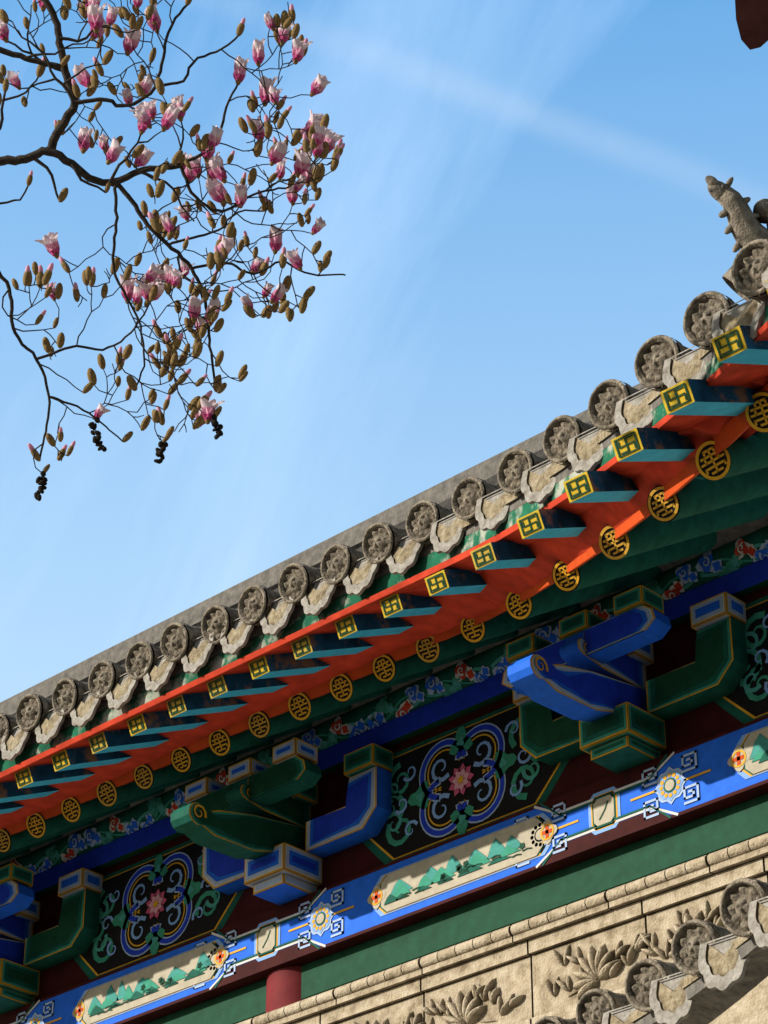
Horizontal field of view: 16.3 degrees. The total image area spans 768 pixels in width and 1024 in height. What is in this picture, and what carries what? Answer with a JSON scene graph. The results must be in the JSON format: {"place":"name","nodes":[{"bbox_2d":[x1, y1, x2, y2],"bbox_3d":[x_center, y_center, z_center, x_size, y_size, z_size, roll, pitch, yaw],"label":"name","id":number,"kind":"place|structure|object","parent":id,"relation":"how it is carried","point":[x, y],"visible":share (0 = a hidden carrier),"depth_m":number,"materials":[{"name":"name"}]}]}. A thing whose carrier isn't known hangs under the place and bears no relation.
{"place":"outdoors","nodes":[
{"label":"outdoors","id":0,"kind":"place"},
{"bbox_2d":[0,0,767,701],"label":"sky","id":1,"kind":"structure","parent":0,"point":[517,200],"materials":[{"name":"blue"}]},
{"label":"ground","id":2,"kind":"structure","parent":0,"visible":0},
{"bbox_2d":[0,0,345,500],"bbox_3d":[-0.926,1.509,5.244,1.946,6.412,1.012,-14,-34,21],"label":"magnolia tree branches","id":3,"kind":"object","parent":2,"relation":"on","point":[320,140],"visible":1,"depth_m":6.39,"materials":[{"name":"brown plant"}]},
{"bbox_2d":[266,966,303,1012],"bbox_3d":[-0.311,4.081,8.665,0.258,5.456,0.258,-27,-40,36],"label":"column","id":4,"kind":"structure","parent":2,"relation":"on","point":[283,986],"depth_m":9.96,"materials":[{"name":"red paint"}]},
{"bbox_2d":[0,383,767,864],"bbox_3d":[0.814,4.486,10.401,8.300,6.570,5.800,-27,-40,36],"label":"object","id":5,"kind":"structure","parent":2,"relation":"on","point":[308,557],"depth_m":9.66,"materials":[{"name":"paint"}]},
{"bbox_2d":[0,280,767,861],"bbox_3d":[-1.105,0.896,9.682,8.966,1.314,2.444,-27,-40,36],"label":"eave rafters","id":6,"kind":"object","parent":5,"relation":"attached to","point":[736,494],"visible":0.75,"depth_m":8.95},
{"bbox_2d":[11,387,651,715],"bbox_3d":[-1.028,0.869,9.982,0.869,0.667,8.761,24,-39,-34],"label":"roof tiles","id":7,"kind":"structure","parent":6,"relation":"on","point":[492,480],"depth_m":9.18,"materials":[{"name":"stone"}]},
{"bbox_2d":[0,329,767,851],"bbox_3d":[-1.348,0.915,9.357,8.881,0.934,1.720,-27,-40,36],"label":"rafter ends","id":8,"kind":"object","parent":6,"relation":"attached to","point":[422,645],"visible":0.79,"depth_m":8.89,"materials":[{"name":"gold metal"}]},
{"bbox_2d":[0,239,767,828],"bbox_3d":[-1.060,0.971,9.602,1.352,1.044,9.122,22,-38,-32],"label":"roof tiles","id":9,"kind":"object","parent":6,"relation":"on","point":[614,411],"visible":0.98,"depth_m":8.88,"materials":[{"name":"ceramic"}]},
{"bbox_2d":[705,175,767,300],"bbox_3d":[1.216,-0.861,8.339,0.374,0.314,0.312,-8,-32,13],"label":"ridge beast","id":10,"kind":"object","parent":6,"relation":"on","point":[745,226],"visible":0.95,"depth_m":8.32,"materials":[{"name":"tile"}]},
{"bbox_2d":[0,525,767,1023],"bbox_3d":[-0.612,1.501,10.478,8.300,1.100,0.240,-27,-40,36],"label":"beams","id":11,"kind":"structure","parent":5,"relation":"attached to","point":[690,835],"depth_m":9.64,"materials":[{"name":"red paint"}]},
{"bbox_2d":[0,585,747,1013],"bbox_3d":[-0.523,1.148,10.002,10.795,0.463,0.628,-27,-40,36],"label":"bracket sets","id":12,"kind":"object","parent":11,"relation":"attached to","point":[582,685],"visible":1,"depth_m":9.83,"materials":[{"name":"green paint"}]},
{"bbox_2d":[0,538,767,1023],"bbox_3d":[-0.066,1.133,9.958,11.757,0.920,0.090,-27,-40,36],"label":"painted decorations","id":13,"kind":"object","parent":11,"relation":"attached to","point":[472,776],"visible":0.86,"depth_m":9.79,"materials":[{"name":"blue paint"}]},
{"bbox_2d":[735,0,767,49],"bbox_3d":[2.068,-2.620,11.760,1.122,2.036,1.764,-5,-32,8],"label":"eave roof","id":14,"kind":"structure","parent":5,"relation":"on","point":[752,19],"depth_m":11.00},
{"bbox_2d":[237,833,767,1023],"bbox_3d":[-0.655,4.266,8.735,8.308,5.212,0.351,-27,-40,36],"label":"stone wall","id":15,"kind":"structure","parent":2,"relation":"on","point":[559,962],"depth_m":8.85,"materials":[{"name":"stone"}]},
{"bbox_2d":[535,878,767,1023],"bbox_3d":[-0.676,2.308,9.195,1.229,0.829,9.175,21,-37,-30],"label":"roof tiles","id":16,"kind":"object","parent":15,"relation":"attached to","point":[713,971],"visible":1,"depth_m":6.81,"materials":[{"name":"ceramic"}]}
]}

